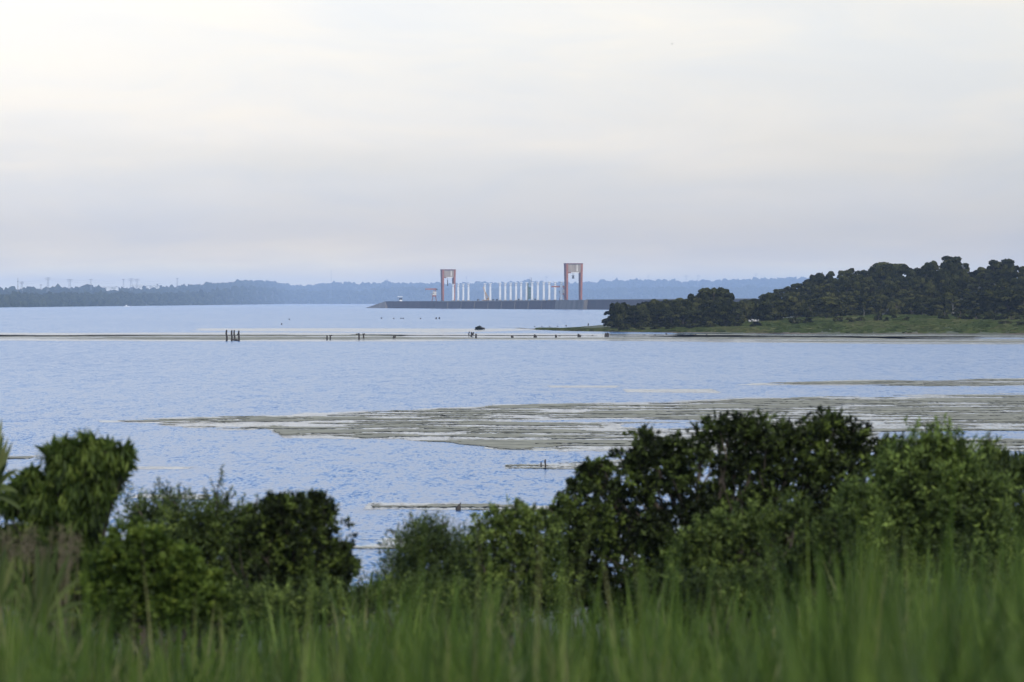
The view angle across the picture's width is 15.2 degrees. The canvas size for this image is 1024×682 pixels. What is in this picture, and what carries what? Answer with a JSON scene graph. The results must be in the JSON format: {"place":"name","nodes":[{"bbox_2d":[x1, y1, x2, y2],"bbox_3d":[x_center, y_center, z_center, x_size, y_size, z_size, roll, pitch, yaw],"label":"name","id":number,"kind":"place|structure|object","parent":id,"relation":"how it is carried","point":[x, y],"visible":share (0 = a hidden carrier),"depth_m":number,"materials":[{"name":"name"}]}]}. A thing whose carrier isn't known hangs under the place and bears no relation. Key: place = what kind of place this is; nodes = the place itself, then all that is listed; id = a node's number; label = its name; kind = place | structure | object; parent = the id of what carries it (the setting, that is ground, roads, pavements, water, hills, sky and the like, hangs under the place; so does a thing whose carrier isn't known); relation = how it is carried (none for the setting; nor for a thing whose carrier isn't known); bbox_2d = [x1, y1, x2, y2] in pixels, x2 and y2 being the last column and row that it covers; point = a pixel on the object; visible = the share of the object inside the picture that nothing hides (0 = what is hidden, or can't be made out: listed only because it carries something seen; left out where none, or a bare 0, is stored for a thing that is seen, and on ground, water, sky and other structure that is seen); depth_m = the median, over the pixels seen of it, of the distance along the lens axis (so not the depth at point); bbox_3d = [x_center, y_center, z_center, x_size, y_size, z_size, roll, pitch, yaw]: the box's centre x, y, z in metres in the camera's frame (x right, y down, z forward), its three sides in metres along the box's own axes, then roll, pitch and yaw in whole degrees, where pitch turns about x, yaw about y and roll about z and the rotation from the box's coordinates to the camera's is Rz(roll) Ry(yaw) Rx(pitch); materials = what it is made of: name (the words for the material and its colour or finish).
{"place":"outdoors","nodes":[
{"label":"outdoors","id":0,"kind":"place"},
{"bbox_2d":[0,522,83,659],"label":"plume grass","id":1,"kind":"structure","parent":0,"point":[62,550],"depth_m":33.36,"materials":[{"name":"green plant"}]},
{"bbox_2d":[195,328,533,332],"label":"calm water","id":2,"kind":"structure","parent":0,"point":[417,330],"depth_m":1033.56,"materials":[{"name":"grey liquid"}]},
{"bbox_2d":[11,289,766,306],"bbox_3d":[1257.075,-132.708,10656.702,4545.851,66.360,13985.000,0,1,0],"label":"hills","id":3,"kind":"structure","parent":0,"point":[407,297],"depth_m":17154.51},
{"bbox_2d":[0,284,785,306],"bbox_3d":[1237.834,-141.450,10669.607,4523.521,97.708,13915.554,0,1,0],"label":"forest","id":4,"kind":"object","parent":3,"relation":"on","point":[60,299],"visible":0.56,"depth_m":16999.87,"materials":[{"name":"green plant"}]},
{"bbox_2d":[3,595,778,668],"bbox_3d":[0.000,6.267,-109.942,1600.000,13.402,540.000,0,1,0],"label":"ground","id":5,"kind":"structure","parent":0,"point":[577,611],"depth_m":60.14,"materials":[{"name":"soil"}]},
{"bbox_2d":[0,543,20,635],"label":"sword plant","id":6,"kind":"object","parent":5,"relation":"on","point":[5,573],"visible":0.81,"depth_m":28.01,"materials":[{"name":"green plant"}]},
{"bbox_2d":[0,419,21,510],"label":"sword plant","id":7,"kind":"object","parent":5,"relation":"on","point":[4,454],"visible":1,"depth_m":39.00,"materials":[{"name":"green plant"}]},
{"bbox_2d":[5,541,84,641],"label":"sword plant","id":8,"kind":"object","parent":5,"relation":"on","point":[43,576],"visible":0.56,"depth_m":29.99,"materials":[{"name":"green plant"}]},
{"bbox_2d":[0,426,139,664],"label":"tree","id":9,"kind":"object","parent":5,"relation":"on","point":[76,483],"visible":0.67,"depth_m":40.89,"materials":[{"name":"green plant"}]},
{"bbox_2d":[67,515,233,673],"bbox_3d":[-3.489,2.757,37.044,1.653,2.160,0.830,0,1,0],"label":"bush","id":10,"kind":"object","parent":5,"relation":"on","point":[118,557],"visible":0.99,"depth_m":36.91,"materials":[{"name":"green plant"}]},
{"bbox_2d":[110,464,296,661],"bbox_3d":[-3.825,2.853,46.323,2.873,2.774,1.743,0,1,37],"label":"bush","id":11,"kind":"object","parent":5,"relation":"on","point":[206,529],"visible":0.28,"depth_m":45.92,"materials":[{"name":"green plant"}]},
{"bbox_2d":[216,488,363,650],"bbox_3d":[-2.548,2.950,44.048,1.725,2.565,1.022,0,1,0],"label":"bush","id":12,"kind":"object","parent":5,"relation":"on","point":[278,528],"visible":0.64,"depth_m":43.91,"materials":[{"name":"green plant"}]},
{"bbox_2d":[88,560,522,666],"bbox_3d":[-2.592,3.296,42.034,5.540,1.820,1.007,0,1,0],"label":"bush","id":13,"kind":"object","parent":5,"relation":"on","point":[257,599],"visible":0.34,"depth_m":41.97,"materials":[{"name":"green plant"}]},
{"bbox_2d":[5,571,770,625],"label":"rough grass","id":14,"kind":"structure","parent":5,"relation":"on","point":[580,616],"depth_m":65.46,"materials":[{"name":"green plant"}]},
{"bbox_2d":[347,505,492,645],"bbox_3d":[-1.093,3.236,49.959,2.076,2.233,1.662,0,1,-31],"label":"bush","id":15,"kind":"object","parent":5,"relation":"on","point":[440,547],"visible":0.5,"depth_m":49.88,"materials":[{"name":"green plant"}]},
{"bbox_2d":[0,438,1023,681],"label":"tall grass","id":16,"kind":"structure","parent":5,"relation":"on","point":[871,634],"depth_m":19.71,"materials":[{"name":"green plant"}]},
{"bbox_2d":[462,494,584,658],"bbox_3d":[0.138,3.115,48.973,1.601,2.332,1.184,0,1,0],"label":"bush","id":17,"kind":"object","parent":5,"relation":"on","point":[505,529],"visible":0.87,"depth_m":48.91,"materials":[{"name":"green plant"}]},
{"bbox_2d":[518,404,901,645],"bbox_3d":[2.642,2.670,53.294,5.594,3.627,1.887,0,1,0],"label":"broad tree","id":18,"kind":"object","parent":5,"relation":"on","point":[821,469],"visible":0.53,"depth_m":52.87,"materials":[{"name":"green plant"}]},
{"bbox_2d":[651,490,813,637],"bbox_3d":[2.717,3.029,47.030,1.999,2.428,0.932,0,1,-12],"label":"bush","id":19,"kind":"object","parent":5,"relation":"on","point":[734,532],"visible":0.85,"depth_m":46.92,"materials":[{"name":"green plant"}]},
{"bbox_2d":[629,505,915,638],"bbox_3d":[2.986,3.048,44.049,3.335,2.391,0.953,0,1,0],"label":"bush","id":20,"kind":"object","parent":5,"relation":"on","point":[831,533],"visible":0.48,"depth_m":43.93,"materials":[{"name":"green plant"}]},
{"bbox_2d":[816,412,1023,618],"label":"bush","id":21,"kind":"object","parent":5,"relation":"on","point":[912,483],"visible":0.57,"depth_m":45.81,"materials":[{"name":"green plant"}]},
{"bbox_2d":[974,430,1023,586],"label":"bush","id":22,"kind":"object","parent":5,"relation":"on","point":[1006,460],"visible":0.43,"depth_m":50.90,"materials":[{"name":"green plant"}]},
{"bbox_2d":[354,538,433,548],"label":"calm water","id":23,"kind":"structure","parent":0,"point":[376,545],"depth_m":115.67,"materials":[{"name":"grey liquid"}]},
{"bbox_2d":[0,304,1023,592],"bbox_3d":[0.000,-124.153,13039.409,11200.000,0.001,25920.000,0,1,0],"label":"water","id":24,"kind":"structure","parent":0,"point":[48,390],"depth_m":346.57,"materials":[{"name":"blue liquid"}]},
{"bbox_2d":[137,466,189,468],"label":"calm water","id":25,"kind":"structure","parent":24,"relation":"on","point":[152,467],"depth_m":170.28,"materials":[{"name":"grey liquid"}]},
{"bbox_2d":[132,494,212,498],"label":"calm water","id":26,"kind":"structure","parent":24,"relation":"on","point":[148,495],"depth_m":144.85,"materials":[{"name":"grey liquid"}]},
{"bbox_2d":[365,502,547,510],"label":"calm water","id":27,"kind":"structure","parent":24,"relation":"on","point":[369,506],"depth_m":137.09,"materials":[{"name":"grey liquid"}]},
{"bbox_2d":[371,503,544,509],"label":"floating weed","id":28,"kind":"object","parent":27,"relation":"on","point":[450,505],"visible":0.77,"depth_m":137.96,"materials":[{"name":"plant"}]},
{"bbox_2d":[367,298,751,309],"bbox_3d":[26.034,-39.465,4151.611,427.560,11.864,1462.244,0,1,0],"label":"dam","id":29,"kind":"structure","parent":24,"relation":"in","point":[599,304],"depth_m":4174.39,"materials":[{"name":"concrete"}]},
{"bbox_2d":[440,269,455,300],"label":"gantry crane","id":30,"kind":"object","parent":29,"relation":"on","point":[447,273],"visible":0.94,"depth_m":4515.39,"materials":[{"name":"red paint"}]},
{"bbox_2d":[564,263,582,299],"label":"gantry crane","id":31,"kind":"object","parent":29,"relation":"on","point":[572,268],"visible":0.96,"depth_m":4011.89,"materials":[{"name":"red paint"}]},
{"bbox_2d":[505,460,650,468],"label":"calm water","id":32,"kind":"structure","parent":24,"relation":"on","point":[554,465],"depth_m":171.31,"materials":[{"name":"grey liquid"}]},
{"bbox_2d":[506,459,622,468],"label":"floating weed","id":33,"kind":"object","parent":32,"relation":"on","point":[547,465],"visible":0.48,"depth_m":171.84,"materials":[{"name":"beige plant"}]},
{"bbox_2d":[547,385,618,387],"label":"calm water","id":34,"kind":"structure","parent":24,"relation":"on","point":[580,386],"depth_m":334.05,"materials":[{"name":"grey liquid"}]},
{"bbox_2d":[623,389,719,392],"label":"calm water","id":35,"kind":"structure","parent":24,"relation":"on","point":[677,390],"depth_m":318.90,"materials":[{"name":"grey liquid"}]},
{"bbox_2d":[0,332,1023,343],"bbox_3d":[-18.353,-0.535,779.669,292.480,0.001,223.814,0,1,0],"label":"calm water","id":36,"kind":"structure","parent":0,"point":[58,338],"depth_m":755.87,"materials":[{"name":"grey liquid"}]},
{"bbox_2d":[0,335,1023,341],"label":"floating weed","id":37,"kind":"object","parent":36,"relation":"on","point":[241,338],"visible":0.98,"depth_m":775.30,"materials":[{"name":"beige plant"}]},
{"bbox_2d":[0,0,1023,289],"label":"sky","id":38,"kind":"structure","parent":0,"point":[293,142],"materials":[{"name":"white"}]},
{"bbox_2d":[306,282,797,291],"bbox_3d":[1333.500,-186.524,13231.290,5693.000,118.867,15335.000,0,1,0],"label":"hills","id":39,"kind":"structure","parent":0,"point":[695,285],"depth_m":20205.21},
{"bbox_2d":[0,276,838,294],"bbox_3d":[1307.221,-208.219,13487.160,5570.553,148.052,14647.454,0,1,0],"label":"forest","id":40,"kind":"object","parent":39,"relation":"on","point":[207,287],"visible":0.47,"depth_m":19994.83,"materials":[{"name":"green plant"}]},
{"bbox_2d":[99,393,1023,453],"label":"calm water","id":41,"kind":"structure","parent":0,"point":[793,414],"depth_m":235.98,"materials":[{"name":"grey liquid"}]},
{"bbox_2d":[118,394,1023,450],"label":"floating weed","id":42,"kind":"object","parent":41,"relation":"on","point":[528,444],"visible":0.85,"depth_m":243.40,"materials":[{"name":"beige plant"}]},
{"bbox_2d":[507,283,1023,334],"bbox_3d":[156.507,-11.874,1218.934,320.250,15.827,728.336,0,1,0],"label":"shore","id":43,"kind":"structure","parent":0,"point":[929,333],"depth_m":882.70,"materials":[{"name":"green plant"}]},
{"bbox_2d":[601,308,628,327],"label":"tree","id":44,"kind":"object","parent":43,"relation":"on","point":[608,321],"visible":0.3,"depth_m":976.88,"materials":[{"name":"green plant"}]},
{"bbox_2d":[609,302,626,328],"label":"tree","id":45,"kind":"object","parent":43,"relation":"on","point":[617,310],"visible":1,"depth_m":963.64,"materials":[{"name":"green plant"}]},
{"bbox_2d":[623,316,640,326],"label":"tree","id":46,"kind":"object","parent":43,"relation":"on","point":[632,321],"visible":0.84,"depth_m":971.62,"materials":[{"name":"green plant"}]},
{"bbox_2d":[648,303,660,323],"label":"tree","id":47,"kind":"object","parent":43,"relation":"on","point":[652,307],"visible":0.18,"depth_m":1002.45,"materials":[{"name":"green plant"}]},
{"bbox_2d":[650,311,665,327],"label":"tree","id":48,"kind":"object","parent":43,"relation":"on","point":[657,318],"visible":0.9,"depth_m":960.85,"materials":[{"name":"green plant"}]},
{"bbox_2d":[671,299,686,307],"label":"tree","id":49,"kind":"object","parent":43,"relation":"on","point":[678,303],"visible":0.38,"depth_m":994.47,"materials":[{"name":"green plant"}]},
{"bbox_2d":[699,293,711,303],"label":"tree","id":50,"kind":"object","parent":43,"relation":"on","point":[705,297],"visible":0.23,"depth_m":984.14,"materials":[{"name":"green plant"}]},
{"bbox_2d":[698,300,714,324],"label":"tree","id":51,"kind":"object","parent":43,"relation":"on","point":[711,303],"visible":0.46,"depth_m":961.64,"materials":[{"name":"green plant"}]},
{"bbox_2d":[693,287,731,303],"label":"tree","id":52,"kind":"object","parent":43,"relation":"on","point":[711,293],"visible":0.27,"depth_m":1002.82,"materials":[{"name":"green plant"}]},
{"bbox_2d":[713,297,732,322],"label":"tree","id":53,"kind":"object","parent":43,"relation":"on","point":[724,301],"visible":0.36,"depth_m":955.13,"materials":[{"name":"green plant"}]},
{"bbox_2d":[714,305,733,326],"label":"tree","id":54,"kind":"object","parent":43,"relation":"on","point":[722,314],"visible":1,"depth_m":937.45,"materials":[{"name":"green plant"}]},
{"bbox_2d":[738,301,754,320],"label":"tree","id":55,"kind":"object","parent":43,"relation":"on","point":[751,307],"visible":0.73,"depth_m":982.93,"materials":[{"name":"green plant"}]},
{"bbox_2d":[749,301,763,319],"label":"tree","id":56,"kind":"object","parent":43,"relation":"on","point":[756,313],"visible":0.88,"depth_m":978.40,"materials":[{"name":"green plant"}]},
{"bbox_2d":[761,292,781,302],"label":"tree","id":57,"kind":"object","parent":43,"relation":"on","point":[770,297],"visible":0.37,"depth_m":994.79,"materials":[{"name":"green plant"}]},
{"bbox_2d":[758,300,788,320],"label":"tree","id":58,"kind":"object","parent":43,"relation":"on","point":[774,310],"visible":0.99,"depth_m":969.67,"materials":[{"name":"green plant"}]},
{"bbox_2d":[782,298,791,317],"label":"tree","id":59,"kind":"object","parent":43,"relation":"on","point":[788,302],"visible":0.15,"depth_m":1000.14,"materials":[{"name":"green plant"}]},
{"bbox_2d":[787,295,805,317],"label":"tree","id":60,"kind":"object","parent":43,"relation":"on","point":[798,301],"visible":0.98,"depth_m":1005.04,"materials":[{"name":"green plant"}]},
{"bbox_2d":[801,281,815,292],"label":"tree","id":61,"kind":"object","parent":43,"relation":"on","point":[806,287],"visible":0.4,"depth_m":1167.56,"materials":[{"name":"green plant"}]},
{"bbox_2d":[813,276,826,286],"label":"tree","id":62,"kind":"object","parent":43,"relation":"on","point":[819,280],"visible":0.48,"depth_m":1165.02,"materials":[{"name":"green plant"}]},
{"bbox_2d":[806,296,843,317],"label":"tree","id":63,"kind":"object","parent":43,"relation":"on","point":[826,306],"visible":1,"depth_m":969.70,"materials":[{"name":"green plant"}]},
{"bbox_2d":[825,277,838,291],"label":"tree","id":64,"kind":"object","parent":43,"relation":"on","point":[830,281],"visible":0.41,"depth_m":1162.96,"materials":[{"name":"green plant"}]},
{"bbox_2d":[824,291,841,298],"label":"tree","id":65,"kind":"object","parent":43,"relation":"on","point":[835,295],"visible":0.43,"depth_m":1077.78,"materials":[{"name":"green plant"}]},
{"bbox_2d":[837,270,849,277],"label":"tree","id":66,"kind":"object","parent":43,"relation":"on","point":[844,273],"visible":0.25,"depth_m":1207.35,"materials":[{"name":"green plant"}]},
{"bbox_2d":[837,275,852,292],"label":"tree","id":67,"kind":"object","parent":43,"relation":"on","point":[842,278],"visible":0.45,"depth_m":1162.68,"materials":[{"name":"green plant"}]},
{"bbox_2d":[854,295,874,314],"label":"tree","id":68,"kind":"object","parent":43,"relation":"on","point":[861,299],"visible":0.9,"depth_m":1001.58,"materials":[{"name":"green plant"}]},
{"bbox_2d":[868,266,882,275],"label":"tree","id":69,"kind":"object","parent":43,"relation":"on","point":[877,269],"visible":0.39,"depth_m":1205.46,"materials":[{"name":"green plant"}]},
{"bbox_2d":[868,262,909,275],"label":"tree","id":70,"kind":"object","parent":43,"relation":"on","point":[884,264],"visible":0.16,"depth_m":1220.47,"materials":[{"name":"green plant"}]},
{"bbox_2d":[886,300,903,314],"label":"tree","id":71,"kind":"object","parent":43,"relation":"on","point":[893,307],"visible":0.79,"depth_m":995.58,"materials":[{"name":"green plant"}]},
{"bbox_2d":[892,267,904,277],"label":"tree","id":72,"kind":"object","parent":43,"relation":"on","point":[896,270],"visible":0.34,"depth_m":1204.28,"materials":[{"name":"green plant"}]},
{"bbox_2d":[900,301,910,313],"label":"tree","id":73,"kind":"object","parent":43,"relation":"on","point":[904,310],"visible":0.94,"depth_m":995.98,"materials":[{"name":"green plant"}]},
{"bbox_2d":[903,267,917,279],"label":"tree","id":74,"kind":"object","parent":43,"relation":"on","point":[908,272],"visible":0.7,"depth_m":1203.83,"materials":[{"name":"green plant"}]},
{"bbox_2d":[903,301,919,313],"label":"tree","id":75,"kind":"object","parent":43,"relation":"on","point":[910,307],"visible":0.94,"depth_m":996.06,"materials":[{"name":"green plant"}]},
{"bbox_2d":[917,270,933,287],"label":"tree","id":76,"kind":"object","parent":43,"relation":"on","point":[923,274],"visible":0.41,"depth_m":1158.36,"materials":[{"name":"green plant"}]},
{"bbox_2d":[920,277,937,291],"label":"tree","id":77,"kind":"object","parent":43,"relation":"on","point":[925,281],"visible":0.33,"depth_m":1112.78,"materials":[{"name":"green plant"}]},
{"bbox_2d":[922,283,936,302],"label":"tree","id":78,"kind":"object","parent":43,"relation":"on","point":[929,286],"visible":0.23,"depth_m":1072.67,"materials":[{"name":"green plant"}]},
{"bbox_2d":[924,260,938,278],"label":"tree","id":79,"kind":"object","parent":43,"relation":"on","point":[932,265],"visible":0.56,"depth_m":1202.61,"materials":[{"name":"green plant"}]},
{"bbox_2d":[927,305,943,315],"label":"tree","id":80,"kind":"object","parent":43,"relation":"on","point":[932,309],"visible":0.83,"depth_m":973.25,"materials":[{"name":"green plant"}]},
{"bbox_2d":[928,297,944,311],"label":"tree","id":81,"kind":"object","parent":43,"relation":"on","point":[936,301],"visible":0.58,"depth_m":1007.62,"materials":[{"name":"green plant"}]},
{"bbox_2d":[935,310,950,318],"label":"shrub","id":82,"kind":"object","parent":43,"relation":"on","point":[940,314],"visible":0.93,"depth_m":937.88,"materials":[{"name":"green plant"}]},
{"bbox_2d":[942,262,956,279],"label":"tree","id":83,"kind":"object","parent":43,"relation":"on","point":[951,267],"visible":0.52,"depth_m":1156.37,"materials":[{"name":"green plant"}]},
{"bbox_2d":[940,286,958,306],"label":"tree","id":84,"kind":"object","parent":43,"relation":"on","point":[946,289],"visible":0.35,"depth_m":1037.70,"materials":[{"name":"green plant"}]},
{"bbox_2d":[941,292,958,311],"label":"tree","id":85,"kind":"object","parent":43,"relation":"on","point":[947,305],"visible":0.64,"depth_m":1006.88,"materials":[{"name":"green plant"}]},
{"bbox_2d":[941,255,962,270],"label":"tree","id":86,"kind":"object","parent":43,"relation":"on","point":[947,258],"visible":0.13,"depth_m":1217.54,"materials":[{"name":"green plant"}]},
{"bbox_2d":[946,296,960,312],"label":"tree","id":87,"kind":"object","parent":43,"relation":"on","point":[952,302],"visible":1,"depth_m":976.54,"materials":[{"name":"green plant"}]},
{"bbox_2d":[952,308,968,318],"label":"shrub","id":88,"kind":"object","parent":43,"relation":"on","point":[964,312],"visible":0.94,"depth_m":935.31,"materials":[{"name":"green plant"}]},
{"bbox_2d":[954,269,969,283],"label":"tree","id":89,"kind":"object","parent":43,"relation":"on","point":[960,273],"visible":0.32,"depth_m":1156.18,"materials":[{"name":"green plant"}]},
{"bbox_2d":[958,263,969,271],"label":"tree","id":90,"kind":"object","parent":43,"relation":"on","point":[965,266],"visible":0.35,"depth_m":1201.92,"materials":[{"name":"green plant"}]},
{"bbox_2d":[966,312,982,318],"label":"shrub","id":91,"kind":"object","parent":43,"relation":"on","point":[975,315],"visible":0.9,"depth_m":930.74,"materials":[{"name":"green plant"}]},
{"bbox_2d":[977,267,992,283],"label":"tree","id":92,"kind":"object","parent":43,"relation":"on","point":[982,269],"visible":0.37,"depth_m":1199.83,"materials":[{"name":"green plant"}]},
{"bbox_2d":[993,269,1008,283],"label":"tree","id":93,"kind":"object","parent":43,"relation":"on","point":[1001,272],"visible":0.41,"depth_m":1154.22,"materials":[{"name":"green plant"}]},
{"bbox_2d":[988,259,1014,265],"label":"tree","id":94,"kind":"object","parent":43,"relation":"on","point":[1006,261],"visible":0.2,"depth_m":1213.84,"materials":[{"name":"green plant"}]},
{"bbox_2d":[993,289,1020,313],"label":"tree","id":95,"kind":"object","parent":43,"relation":"on","point":[1004,300],"visible":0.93,"depth_m":978.54,"materials":[{"name":"green plant"}]},
{"bbox_2d":[1002,263,1018,271],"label":"tree","id":96,"kind":"object","parent":43,"relation":"on","point":[1010,267],"visible":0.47,"depth_m":1198.15,"materials":[{"name":"green plant"}]},
{"bbox_2d":[1000,311,1021,319],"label":"shrub","id":97,"kind":"object","parent":43,"relation":"on","point":[1011,314],"visible":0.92,"depth_m":924.91,"materials":[{"name":"green plant"}]},
{"bbox_2d":[1004,270,1017,286],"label":"tree","id":98,"kind":"object","parent":43,"relation":"on","point":[1011,274],"visible":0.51,"depth_m":1153.36,"materials":[{"name":"green plant"}]},
{"bbox_2d":[676,333,1023,337],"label":"calm water","id":99,"kind":"structure","parent":0,"point":[879,335],"depth_m":846.89,"materials":[{"name":"grey liquid"}]},
{"bbox_2d":[692,334,1000,336],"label":"floating weed","id":100,"kind":"object","parent":99,"relation":"on","point":[880,336],"visible":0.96,"depth_m":869.66,"materials":[{"name":"green plant"}]},
{"bbox_2d":[737,378,1023,386],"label":"calm water","id":101,"kind":"structure","parent":0,"point":[964,382],"depth_m":350.70,"materials":[{"name":"grey liquid"}]},
{"bbox_2d":[771,379,1023,385],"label":"floating weed","id":102,"kind":"object","parent":101,"relation":"on","point":[918,383],"visible":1,"depth_m":349.02,"materials":[{"name":"beige plant"}]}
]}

